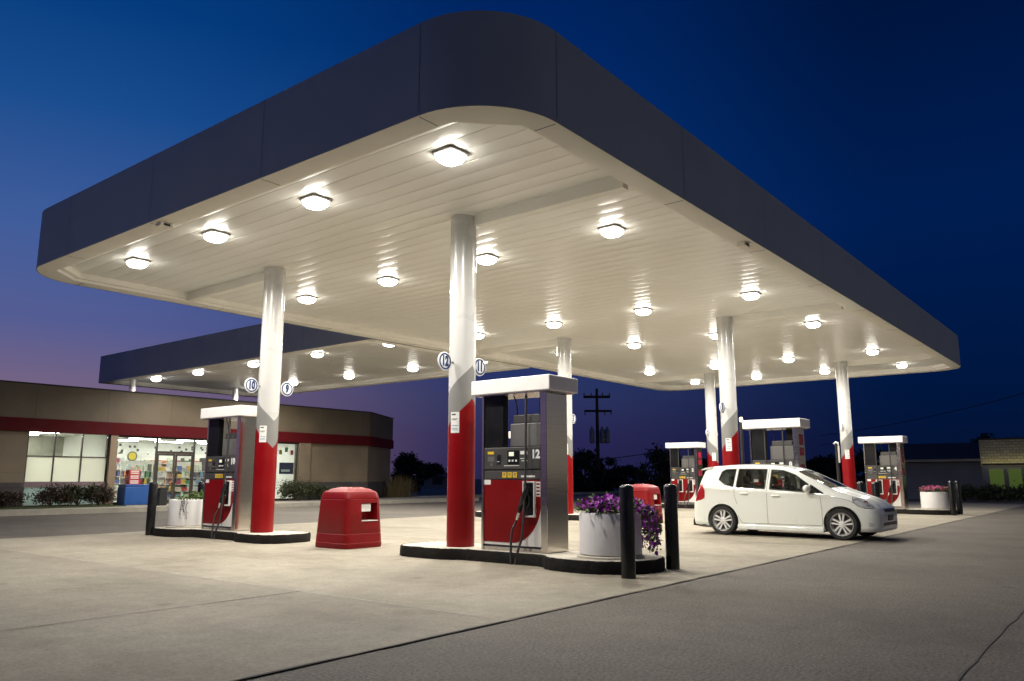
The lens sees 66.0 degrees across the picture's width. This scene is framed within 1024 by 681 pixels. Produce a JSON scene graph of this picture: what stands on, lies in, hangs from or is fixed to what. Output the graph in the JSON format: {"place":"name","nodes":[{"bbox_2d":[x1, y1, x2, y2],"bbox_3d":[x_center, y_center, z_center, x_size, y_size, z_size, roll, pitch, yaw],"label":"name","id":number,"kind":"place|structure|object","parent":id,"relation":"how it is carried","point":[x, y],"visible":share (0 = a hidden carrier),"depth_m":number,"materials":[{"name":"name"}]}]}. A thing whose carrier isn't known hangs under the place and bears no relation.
{"place":"outdoors","nodes":[
{"label":"outdoors","id":0,"kind":"place"},
{"bbox_2d":[200,458,205,481],"bbox_3d":[-14.037,6.465,36.907,0.620,1.900,1.000,-8,-13,38],"label":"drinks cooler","id":1,"kind":"object","parent":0,"point":[202,460],"visible":0.07,"depth_m":36.59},
{"bbox_2d":[0,497,446,510],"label":"sidewalk","id":2,"kind":"structure","parent":0,"point":[299,501],"depth_m":31.82,"materials":[{"name":"concrete"}]},
{"bbox_2d":[0,504,125,509],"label":"lawn","id":3,"kind":"structure","parent":2,"relation":"on","point":[41,507],"depth_m":26.40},
{"bbox_2d":[0,488,28,507],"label":"bush","id":4,"kind":"object","parent":3,"relation":"on","point":[8,497],"visible":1,"depth_m":25.42,"materials":[{"name":"green plant"}]},
{"bbox_2d":[28,482,77,505],"bbox_3d":[-15.447,5.160,26.510,1.066,0.847,1.535,-8,-13,38],"label":"bush","id":5,"kind":"object","parent":3,"relation":"on","point":[48,496],"visible":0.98,"depth_m":26.41,"materials":[{"name":"green plant"}]},
{"bbox_2d":[59,482,101,505],"bbox_3d":[-14.961,5.266,27.172,1.117,0.862,1.351,-8,-13,38],"label":"bush","id":6,"kind":"object","parent":3,"relation":"on","point":[82,492],"visible":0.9,"depth_m":27.09,"materials":[{"name":"green plant"}]},
{"bbox_2d":[84,482,115,504],"bbox_3d":[-14.475,5.368,27.710,1.010,0.846,1.152,-8,-13,38],"label":"bush","id":7,"kind":"object","parent":3,"relation":"on","point":[108,494],"visible":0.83,"depth_m":27.59,"materials":[{"name":"green plant"}]},
{"bbox_2d":[116,484,148,504],"bbox_3d":[-13.863,5.702,29.191,0.600,0.740,1.240,-8,-13,38],"label":"ice chest","id":8,"kind":"object","parent":2,"relation":"on","point":[132,494],"visible":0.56,"depth_m":28.81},
{"bbox_2d":[157,487,168,505],"bbox_3d":[-12.634,5.616,28.411,0.340,0.640,0.340,-8,-13,38],"label":"trash can","id":9,"kind":"object","parent":2,"relation":"on","point":[162,492],"visible":0.81,"depth_m":28.29,"materials":[{"name":"black plastic"}]},
{"bbox_2d":[0,380,393,506],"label":"convenience store","id":10,"kind":"structure","parent":2,"relation":"on","point":[84,429],"depth_m":30.61,"materials":[{"name":"brown concrete"}]},
{"bbox_2d":[22,431,109,505],"bbox_3d":[-15.711,4.545,27.830,0.120,2.530,2.730,-8,-13,38],"label":"window frame","id":11,"kind":"structure","parent":10,"relation":"in","point":[39,470],"depth_m":27.68,"materials":[{"name":"white metal"}]},
{"bbox_2d":[113,454,125,500],"bbox_3d":[-17.687,5.920,34.175,0.440,2.030,1.900,-8,-13,38],"label":"shelf unit","id":12,"kind":"object","parent":10,"relation":"on","point":[118,477],"visible":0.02,"depth_m":34.80,"materials":[{"name":"metal"}]},
{"bbox_2d":[127,451,136,460],"bbox_3d":[-17.247,5.258,35.816,0.024,0.440,0.440,-8,-13,38],"label":"round sign","id":13,"kind":"object","parent":10,"relation":"attached to","point":[131,455],"visible":0.98,"depth_m":35.81,"materials":[{"name":"yellow"}]},
{"bbox_2d":[119,461,164,486],"bbox_3d":[-15.212,5.803,32.462,0.440,1.670,1.700,-8,-13,38],"label":"shelf unit","id":14,"kind":"object","parent":10,"relation":"on","point":[123,470],"visible":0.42,"depth_m":32.46,"materials":[{"name":"metal"}]},
{"bbox_2d":[155,454,174,500],"bbox_3d":[-13.452,5.344,30.556,0.110,1.895,0.720,-8,-13,38],"label":"door","id":15,"kind":"structure","parent":10,"relation":"in","point":[158,455],"depth_m":30.73,"materials":[{"name":"grey metal"}]},
{"bbox_2d":[140,454,205,485],"bbox_3d":[-15.636,6.366,36.722,0.440,2.030,3.300,-8,-13,38],"label":"display shelf","id":16,"kind":"object","parent":10,"relation":"on","point":[149,457],"visible":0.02,"depth_m":36.51,"materials":[{"name":"metal"}]},
{"bbox_2d":[172,454,192,498],"bbox_3d":[-12.983,5.447,31.138,0.110,1.895,0.730,-8,-13,38],"label":"door","id":17,"kind":"structure","parent":10,"relation":"in","point":[175,474],"depth_m":31.06,"materials":[{"name":"grey metal"}]},
{"bbox_2d":[165,462,204,499],"bbox_3d":[-14.174,6.112,34.228,0.440,1.670,1.600,-8,-13,38],"label":"shelf unit","id":18,"kind":"object","parent":10,"relation":"on","point":[168,471],"visible":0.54,"depth_m":34.16,"materials":[{"name":"metal"}]},
{"bbox_2d":[98,323,529,396],"bbox_3d":[-8.018,0.806,29.694,16.393,1.077,7.383,-8,-13,38],"label":"walkway canopy","id":19,"kind":"object","parent":10,"relation":"on","point":[222,359],"visible":0.69,"depth_m":28.22,"materials":[{"name":"metal"}]},
{"bbox_2d":[129,379,135,390],"bbox_3d":[-15.245,1.978,31.669,0.400,0.830,0.400,-8,-13,38],"label":"canopy post","id":20,"kind":"object","parent":19,"relation":"attached to","point":[132,386],"visible":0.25,"depth_m":31.61,"materials":[{"name":"metal"}]},
{"bbox_2d":[276,477,323,500],"bbox_3d":[-9.313,6.439,34.237,1.336,1.051,2.274,-8,-13,38],"label":"bush","id":21,"kind":"object","parent":2,"relation":"on","point":[289,489],"visible":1,"depth_m":34.05,"materials":[{"name":"green plant"}]},
{"bbox_2d":[308,481,334,499],"bbox_3d":[-8.412,6.736,35.416,1.321,0.875,1.938,-8,-13,38],"label":"bush","id":22,"kind":"object","parent":2,"relation":"on","point":[321,490],"visible":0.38,"depth_m":35.11,"materials":[{"name":"green plant"}]},
{"bbox_2d":[379,474,417,497],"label":"ornamental grass","id":23,"kind":"object","parent":2,"relation":"on","point":[396,488],"depth_m":40.55,"materials":[{"name":"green plant"}]},
{"bbox_2d":[422,474,446,487],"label":"house","id":24,"kind":"structure","parent":0,"point":[438,481],"depth_m":93.48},
{"bbox_2d":[432,477,442,484],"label":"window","id":25,"kind":"structure","parent":24,"relation":"in","point":[436,480],"depth_m":93.49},
{"bbox_2d":[0,479,1023,680],"bbox_3d":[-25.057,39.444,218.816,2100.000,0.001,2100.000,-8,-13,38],"label":"ground","id":26,"kind":"structure","parent":0,"point":[943,602],"depth_m":6.04,"materials":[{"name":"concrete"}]},
{"bbox_2d":[0,498,478,515],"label":"kerb","id":27,"kind":"structure","parent":26,"relation":"on","point":[76,511],"depth_m":25.96,"materials":[{"name":"concrete"}]},
{"bbox_2d":[390,451,426,491],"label":"tree","id":28,"kind":"object","parent":26,"relation":"on","point":[409,465],"visible":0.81,"depth_m":60.94,"materials":[{"name":"green plant"}]},
{"bbox_2d":[416,462,438,485],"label":"tree","id":29,"kind":"object","parent":26,"relation":"on","point":[430,470],"visible":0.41,"depth_m":115.73,"materials":[{"name":"green plant"}]},
{"bbox_2d":[428,461,446,475],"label":"tree","id":30,"kind":"object","parent":26,"relation":"on","point":[439,467],"visible":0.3,"depth_m":117.34,"materials":[{"name":"green plant"}]},
{"bbox_2d":[0,502,1023,680],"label":"concrete apron","id":31,"kind":"object","parent":26,"relation":"on","point":[386,572],"visible":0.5,"depth_m":10.46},
{"bbox_2d":[145,482,157,534],"bbox_3d":[-7.152,3.333,15.651,0.166,1.035,0.166,-8,-13,38],"label":"bollard","id":32,"kind":"object","parent":31,"relation":"on","point":[151,506],"visible":0.94,"depth_m":15.59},
{"bbox_2d":[152,526,310,543],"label":"pump island","id":33,"kind":"structure","parent":31,"relation":"on","point":[280,536],"depth_m":14.11,"materials":[{"name":"black concrete"}]},
{"bbox_2d":[165,499,202,527],"bbox_3d":[-6.473,3.456,15.795,0.830,0.540,0.830,-8,-13,38],"label":"planter","id":34,"kind":"object","parent":33,"relation":"on","point":[193,508],"visible":0.67,"depth_m":15.46,"materials":[{"name":"plastic"}]},
{"bbox_2d":[176,490,202,518],"bbox_3d":[-6.371,3.269,15.748,0.573,0.570,0.744,-8,-13,38],"label":"wilting plant","id":35,"kind":"object","parent":34,"relation":"in","point":[195,494],"visible":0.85,"depth_m":15.62,"materials":[{"name":"green plant"}]},
{"bbox_2d":[200,405,256,538],"bbox_3d":[-5.394,2.586,15.075,1.360,2.596,0.767,-8,-13,38],"label":"fuel pump","id":36,"kind":"object","parent":33,"relation":"on","point":[228,485],"visible":0.86,"depth_m":14.83,"materials":[{"name":"metal"}]},
{"bbox_2d":[203,479,233,526],"bbox_3d":[-5.531,3.056,14.868,0.967,0.860,0.017,-8,-13,38],"label":"door","id":37,"kind":"structure","parent":36,"relation":"in","point":[213,488],"depth_m":14.93,"materials":[{"name":"red metal"}]},
{"bbox_2d":[250,265,288,532],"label":"canopy column","id":38,"kind":"structure","parent":33,"relation":"on","point":[265,466],"depth_m":14.48,"materials":[{"name":"metal"}]},
{"bbox_2d":[244,378,259,392],"bbox_3d":[-4.716,0.826,14.421,0.030,0.276,0.398,-8,-13,38],"label":"pump number sign","id":39,"kind":"object","parent":38,"relation":"attached to","point":[251,385],"visible":1,"depth_m":14.36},
{"bbox_2d":[280,382,292,395],"bbox_3d":[-4.313,0.913,14.921,0.030,0.276,0.398,-8,-13,38],"label":"pump number sign","id":40,"kind":"object","parent":38,"relation":"attached to","point":[286,388],"visible":1,"depth_m":14.95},
{"bbox_2d":[0,549,503,680],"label":"weathered slab","id":41,"kind":"structure","parent":31,"relation":"on","point":[232,639],"depth_m":6.00,"materials":[{"name":"concrete"}]},
{"bbox_2d":[315,487,380,549],"bbox_3d":[-2.674,2.898,12.963,0.820,0.964,0.804,-8,-13,38],"label":"service bin","id":42,"kind":"object","parent":31,"relation":"on","point":[349,518],"visible":1,"depth_m":12.68,"materials":[{"name":"red plastic"}]},
{"bbox_2d":[6,520,937,619],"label":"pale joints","id":43,"kind":"object","parent":31,"relation":"on","point":[319,593],"visible":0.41,"depth_m":8.08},
{"bbox_2d":[3,506,1020,680],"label":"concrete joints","id":44,"kind":"object","parent":31,"relation":"on","point":[466,628],"visible":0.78,"depth_m":6.32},
{"bbox_2d":[475,511,578,520],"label":"pump island","id":45,"kind":"structure","parent":31,"relation":"on","point":[574,517],"depth_m":21.02,"materials":[{"name":"black concrete"}]},
{"bbox_2d":[556,337,573,513],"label":"canopy column","id":46,"kind":"structure","parent":45,"relation":"on","point":[564,358],"depth_m":22.05,"materials":[{"name":"metal"}]},
{"bbox_2d":[400,541,664,574],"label":"pump island","id":47,"kind":"structure","parent":31,"relation":"on","point":[569,561],"depth_m":10.07,"materials":[{"name":"black concrete"}]},
{"bbox_2d":[446,212,476,546],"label":"canopy column","id":48,"kind":"structure","parent":47,"relation":"on","point":[461,459],"depth_m":11.51,"materials":[{"name":"metal"}]},
{"bbox_2d":[438,352,453,370],"bbox_3d":[-0.939,0.309,11.471,0.030,0.276,0.398,-8,-13,38],"label":"pump number sign","id":49,"kind":"object","parent":48,"relation":"attached to","point":[444,361],"visible":1,"depth_m":11.41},
{"bbox_2d":[476,358,485,375],"bbox_3d":[-0.536,0.396,11.971,0.030,0.276,0.398,-8,-13,38],"label":"pump number sign","id":50,"kind":"object","parent":48,"relation":"attached to","point":[480,367],"visible":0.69,"depth_m":12.02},
{"bbox_2d":[36,10,960,390],"bbox_3d":[3.333,-0.642,21.425,11.701,1.078,26.017,-8,-13,38],"label":"fuel canopy","id":51,"kind":"object","parent":48,"relation":"on","point":[570,148],"visible":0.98,"depth_m":12.90,"materials":[{"name":"metal"}]},
{"bbox_2d":[124,257,150,268],"bbox_3d":[-6.883,-1.402,14.488,0.356,0.135,0.356,-8,-13,38],"label":"canopy light","id":52,"kind":"object","parent":51,"relation":"attached to","point":[135,262],"visible":1,"depth_m":14.39,"materials":[{"name":"white"}]},
{"bbox_2d":[156,221,172,229],"bbox_3d":[-5.233,-1.736,11.884,0.145,0.065,0.200,-8,-13,38],"label":"ceiling sensor","id":53,"kind":"object","parent":51,"relation":"attached to","point":[164,225],"visible":1,"depth_m":11.84,"materials":[{"name":"beige plastic"}]},
{"bbox_2d":[201,229,230,242],"bbox_3d":[-4.846,-1.681,12.897,0.356,0.135,0.356,-8,-13,38],"label":"canopy light","id":54,"kind":"object","parent":51,"relation":"attached to","point":[214,236],"visible":1,"depth_m":12.80,"materials":[{"name":"white"}]},
{"bbox_2d":[296,295,317,303],"bbox_3d":[-4.528,-0.889,17.413,0.356,0.135,0.356,-8,-13,38],"label":"canopy light","id":55,"kind":"object","parent":51,"relation":"attached to","point":[306,299],"visible":1,"depth_m":17.32,"materials":[{"name":"white"}]},
{"bbox_2d":[299,194,331,209],"bbox_3d":[-2.816,-1.958,11.312,0.356,0.135,0.356,-8,-13,38],"label":"canopy light","id":56,"kind":"object","parent":51,"relation":"attached to","point":[314,202],"visible":1,"depth_m":11.22,"materials":[{"name":"white"}]},
{"bbox_2d":[376,276,399,285],"bbox_3d":[-2.491,-1.168,15.822,0.356,0.135,0.356,-8,-13,38],"label":"canopy light","id":57,"kind":"object","parent":51,"relation":"attached to","point":[388,281],"visible":1,"depth_m":15.72,"materials":[{"name":"white"}]},
{"bbox_2d":[432,146,468,165],"bbox_3d":[-0.756,-2.240,9.702,0.356,0.135,0.356,-8,-13,38],"label":"canopy light","id":58,"kind":"object","parent":51,"relation":"attached to","point":[450,156],"visible":1,"depth_m":9.61,"materials":[{"name":"white"}]},
{"bbox_2d":[476,253,498,264],"bbox_3d":[-0.461,-1.446,14.236,0.356,0.135,0.356,-8,-13,38],"label":"canopy light","id":59,"kind":"object","parent":51,"relation":"attached to","point":[486,259],"visible":0.87,"depth_m":14.13,"materials":[{"name":"white"}]},
{"bbox_2d":[545,321,562,327],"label":"canopy light","id":60,"kind":"object","parent":51,"relation":"attached to","point":[553,324],"visible":1,"depth_m":20.15,"materials":[{"name":"white"}]},
{"bbox_2d":[598,224,625,237],"bbox_3d":[1.599,-1.728,12.627,0.356,0.135,0.356,-8,-13,38],"label":"canopy light","id":61,"kind":"object","parent":51,"relation":"attached to","point":[612,231],"visible":1,"depth_m":12.53,"materials":[{"name":"white"}]},
{"bbox_2d":[634,307,652,314],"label":"canopy light","id":62,"kind":"object","parent":51,"relation":"attached to","point":[643,311],"visible":1,"depth_m":18.56,"materials":[{"name":"white"}]},
{"bbox_2d":[740,291,760,299],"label":"canopy light","id":63,"kind":"object","parent":51,"relation":"attached to","point":[751,295],"visible":1,"depth_m":16.95,"materials":[{"name":"white"}]},
{"bbox_2d":[804,321,821,327],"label":"canopy light","id":64,"kind":"object","parent":51,"relation":"attached to","point":[812,324],"visible":1,"depth_m":20.13,"materials":[{"name":"white"}]},
{"bbox_2d":[471,374,577,564],"bbox_3d":[0.137,1.829,10.753,1.360,2.596,0.767,-8,-13,38],"label":"fuel pump","id":65,"kind":"object","parent":47,"relation":"on","point":[524,501],"visible":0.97,"depth_m":10.56,"materials":[{"name":"metal"}]},
{"bbox_2d":[484,480,540,546],"bbox_3d":[0.000,2.299,10.547,0.967,0.860,0.017,-8,-13,38],"label":"panel","id":66,"kind":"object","parent":65,"relation":"in","point":[501,497],"depth_m":10.59,"materials":[{"name":"red metal"}]},
{"bbox_2d":[577,511,644,559],"bbox_3d":[1.221,2.403,9.785,0.830,0.540,0.830,-8,-13,38],"label":"planter","id":67,"kind":"object","parent":47,"relation":"on","point":[599,536],"visible":0.69,"depth_m":9.47,"materials":[{"name":"concrete"}]},
{"bbox_2d":[573,492,662,555],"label":"flowers","id":68,"kind":"object","parent":67,"relation":"in","point":[607,503],"visible":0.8,"depth_m":9.64,"materials":[{"name":"purple plant"}]},
{"bbox_2d":[619,484,635,578],"bbox_3d":[1.304,2.151,8.906,0.166,1.035,0.166,-8,-13,38],"label":"bollard","id":69,"kind":"object","parent":31,"relation":"on","point":[627,533],"visible":1,"depth_m":8.84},
{"bbox_2d":[632,484,662,520],"bbox_3d":[3.375,4.200,20.397,0.820,0.964,0.804,-8,-13,38],"label":"service bin","id":70,"kind":"object","parent":31,"relation":"on","point":[649,494],"visible":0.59,"depth_m":20.14,"materials":[{"name":"red plastic"}]},
{"bbox_2d":[664,484,679,569],"bbox_3d":[1.983,2.307,9.797,0.166,1.035,0.166,-8,-13,38],"label":"bollard","id":71,"kind":"object","parent":31,"relation":"on","point":[671,528],"visible":1,"depth_m":9.73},
{"bbox_2d":[661,503,694,508],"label":"pump island","id":72,"kind":"structure","parent":31,"relation":"on","point":[691,506],"depth_m":29.51,"materials":[{"name":"black concrete"}]},
{"bbox_2d":[665,442,705,507],"bbox_3d":[6.625,5.200,30.003,1.360,2.596,0.767,-8,-13,38],"label":"fuel pump","id":73,"kind":"object","parent":72,"relation":"on","point":[686,478],"visible":0.82,"depth_m":29.82,"materials":[{"name":"metal"}]},
{"bbox_2d":[672,479,695,501],"bbox_3d":[6.488,5.671,29.796,0.967,0.860,0.016,-8,-13,38],"label":"door","id":74,"kind":"structure","parent":73,"relation":"in","point":[692,495],"depth_m":29.75,"materials":[{"name":"red metal"}]},
{"bbox_2d":[703,372,718,466],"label":"canopy column","id":75,"kind":"structure","parent":72,"relation":"on","point":[711,421],"depth_m":29.54,"materials":[{"name":"metal"}]},
{"bbox_2d":[739,417,744,463],"bbox_3d":[6.937,3.765,23.668,0.109,2.950,0.185,-2,-10,12],"label":"lamp post","id":76,"kind":"object","parent":31,"relation":"on","point":[741,441],"visible":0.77,"depth_m":23.79,"materials":[{"name":"black metal"}]},
{"bbox_2d":[694,464,897,539],"bbox_3d":[5.547,3.148,15.647,3.643,1.397,1.906,-8,-13,39],"label":"hatchback","id":77,"kind":"object","parent":31,"relation":"on","point":[730,499],"visible":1,"depth_m":15.10,"materials":[{"name":"white paint"}]},
{"bbox_2d":[833,441,840,482],"bbox_3d":[10.409,4.361,25.127,0.189,2.280,0.110,-8,-13,38],"label":"lamp post","id":78,"kind":"object","parent":31,"relation":"on","point":[837,452],"visible":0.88,"depth_m":25.17,"materials":[{"name":"black metal"}]},
{"bbox_2d":[857,482,865,492],"bbox_3d":[7.283,3.461,16.380,0.166,1.035,0.166,-8,-13,38],"label":"bollard","id":79,"kind":"object","parent":31,"relation":"on","point":[861,486],"visible":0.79,"depth_m":16.39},
{"bbox_2d":[871,482,880,497],"bbox_3d":[7.992,3.615,17.260,0.166,1.035,0.166,-8,-13,38],"label":"bollard","id":80,"kind":"object","parent":31,"relation":"on","point":[875,486],"visible":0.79,"depth_m":17.26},
{"bbox_2d":[896,508,958,514],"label":"pump island","id":81,"kind":"structure","parent":31,"relation":"on","point":[917,511],"depth_m":24.32,"materials":[{"name":"black concrete"}]},
{"bbox_2d":[833,360,856,489],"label":"canopy column","id":82,"kind":"structure","parent":81,"relation":"on","point":[846,434],"depth_m":26.52,"materials":[{"name":"metal"}]},
{"bbox_2d":[858,436,908,508],"bbox_3d":[12.157,4.444,25.681,1.360,2.596,0.767,-8,-13,38],"label":"fuel pump","id":83,"kind":"object","parent":81,"relation":"on","point":[889,474],"visible":0.7,"depth_m":25.50,"materials":[{"name":"metal"}]},
{"bbox_2d":[867,479,900,505],"bbox_3d":[12.020,4.914,25.475,0.967,0.860,0.016,-8,-13,38],"label":"panel","id":84,"kind":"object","parent":83,"relation":"in","point":[886,482],"depth_m":25.41,"materials":[{"name":"red metal"}]},
{"bbox_2d":[920,492,949,509],"bbox_3d":[13.240,5.018,24.713,0.830,0.540,0.830,-8,-13,38],"label":"planter","id":85,"kind":"object","parent":81,"relation":"on","point":[934,500],"visible":0.97,"depth_m":24.40,"materials":[{"name":"concrete"}]},
{"bbox_2d":[919,485,947,492],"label":"flowers","id":86,"kind":"object","parent":85,"relation":"on","point":[931,488],"visible":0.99,"depth_m":24.58,"materials":[{"name":"pink plant"}]},
{"bbox_2d":[947,481,956,515],"bbox_3d":[13.342,4.779,23.905,0.166,1.035,0.166,-8,-13,38],"label":"bollard","id":87,"kind":"object","parent":31,"relation":"on","point":[952,502],"visible":1,"depth_m":23.84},
{"bbox_2d":[954,481,962,513],"bbox_3d":[14.025,4.927,24.754,0.166,1.035,0.166,-8,-13,38],"label":"bollard","id":88,"kind":"object","parent":31,"relation":"on","point":[957,484],"visible":0.94,"depth_m":24.70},
{"bbox_3d":[6.141,4.204,18.078,4.072,0.156,1.363,-8,-13,38],"label":"pump island","id":89,"kind":"object","parent":31,"relation":"on","visible":0},
{"bbox_2d":[714,315,739,465],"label":"canopy column","id":90,"kind":"structure","parent":89,"relation":"on","point":[728,399],"depth_m":19.11,"materials":[{"name":"metal"}]},
{"bbox_2d":[742,418,809,487],"bbox_3d":[6.147,3.136,18.217,1.360,2.596,0.767,-8,-13,38],"label":"fuel pump","id":91,"kind":"object","parent":89,"relation":"on","point":[790,451],"visible":0.34,"depth_m":18.15,"materials":[{"name":"metal"}]},
{"bbox_2d":[753,479,783,486],"bbox_3d":[6.010,3.607,18.011,0.967,0.860,0.017,-8,-13,38],"label":"door","id":92,"kind":"structure","parent":91,"relation":"in","point":[756,481],"depth_m":18.04,"materials":[{"name":"red metal"}]},
{"bbox_2d":[411,491,618,496],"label":"kerb","id":93,"kind":"structure","parent":26,"relation":"on","point":[580,493],"depth_m":55.39,"materials":[{"name":"concrete"}]},
{"bbox_2d":[573,448,606,491],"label":"tree","id":94,"kind":"object","parent":26,"relation":"on","point":[583,459],"visible":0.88,"depth_m":58.71,"materials":[{"name":"green plant"}]},
{"bbox_2d":[583,389,611,491],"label":"utility pole","id":95,"kind":"object","parent":26,"relation":"on","point":[605,436],"visible":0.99,"depth_m":61.50,"materials":[{"name":"brown wood"}]},
{"bbox_2d":[586,456,626,491],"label":"tree","id":96,"kind":"object","parent":26,"relation":"on","point":[614,477],"visible":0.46,"depth_m":64.61,"materials":[{"name":"green plant"}]},
{"bbox_2d":[614,465,648,487],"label":"tree","id":97,"kind":"object","parent":26,"relation":"on","point":[629,472],"visible":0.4,"depth_m":87.83,"materials":[{"name":"green plant"}]},
{"bbox_2d":[630,443,681,495],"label":"tree","id":98,"kind":"object","parent":26,"relation":"on","point":[659,458],"visible":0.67,"depth_m":50.79,"materials":[{"name":"green plant"}]},
{"bbox_2d":[806,453,856,489],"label":"tree","id":99,"kind":"object","parent":26,"relation":"on","point":[823,465],"visible":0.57,"depth_m":63.90,"materials":[{"name":"green plant"}]},
{"bbox_2d":[840,448,886,492],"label":"tree","id":100,"kind":"object","parent":26,"relation":"on","point":[859,463],"visible":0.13,"depth_m":58.76,"materials":[{"name":"green plant"}]},
{"bbox_2d":[946,483,984,500],"bbox_3d":[22.453,7.520,39.165,1.966,0.925,1.654,-8,-13,38],"label":"bush","id":101,"kind":"object","parent":26,"relation":"on","point":[969,492],"visible":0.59,"depth_m":38.82,"materials":[{"name":"green plant"}]},
{"bbox_2d":[967,432,995,442],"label":"tree","id":102,"kind":"object","parent":26,"relation":"on","point":[981,434],"visible":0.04,"depth_m":74.56,"materials":[{"name":"green plant"}]},
{"bbox_2d":[955,610,1023,680],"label":"asphalt seam","id":103,"kind":"object","parent":26,"relation":"on","point":[961,674],"visible":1,"depth_m":5.16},
{"bbox_2d":[973,481,1022,501],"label":"bush","id":104,"kind":"object","parent":26,"relation":"on","point":[997,492],"visible":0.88,"depth_m":38.13,"materials":[{"name":"green plant"}]},
{"bbox_2d":[1003,480,1023,501],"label":"bush","id":105,"kind":"object","parent":26,"relation":"on","point":[1019,495],"visible":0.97,"depth_m":37.35,"materials":[{"name":"green plant"}]},
{"bbox_2d":[0,0,1023,478],"label":"sky","id":106,"kind":"structure","parent":0,"point":[894,129],"materials":[{"name":"blue"}]},
{"bbox_2d":[820,393,1023,435],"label":"power line","id":107,"kind":"object","parent":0,"point":[932,415],"visible":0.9,"depth_m":49.41,"materials":[{"name":"rubber"}]},
{"bbox_2d":[877,442,984,499],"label":"side building","id":108,"kind":"structure","parent":0,"point":[939,464],"depth_m":42.31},
{"bbox_2d":[978,437,1023,500],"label":"stone building","id":109,"kind":"structure","parent":0,"point":[1002,461],"depth_m":39.88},
{"bbox_2d":[988,469,1005,488],"bbox_3d":[24.605,7.020,39.989,0.680,1.030,0.069,-8,-13,38],"label":"window","id":110,"kind":"structure","parent":109,"relation":"in","point":[997,476],"depth_m":39.96,"materials":[{"name":"green"}]},
{"bbox_2d":[1008,468,1023,487],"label":"window","id":111,"kind":"structure","parent":109,"relation":"in","point":[1015,474],"depth_m":39.48,"materials":[{"name":"green"}]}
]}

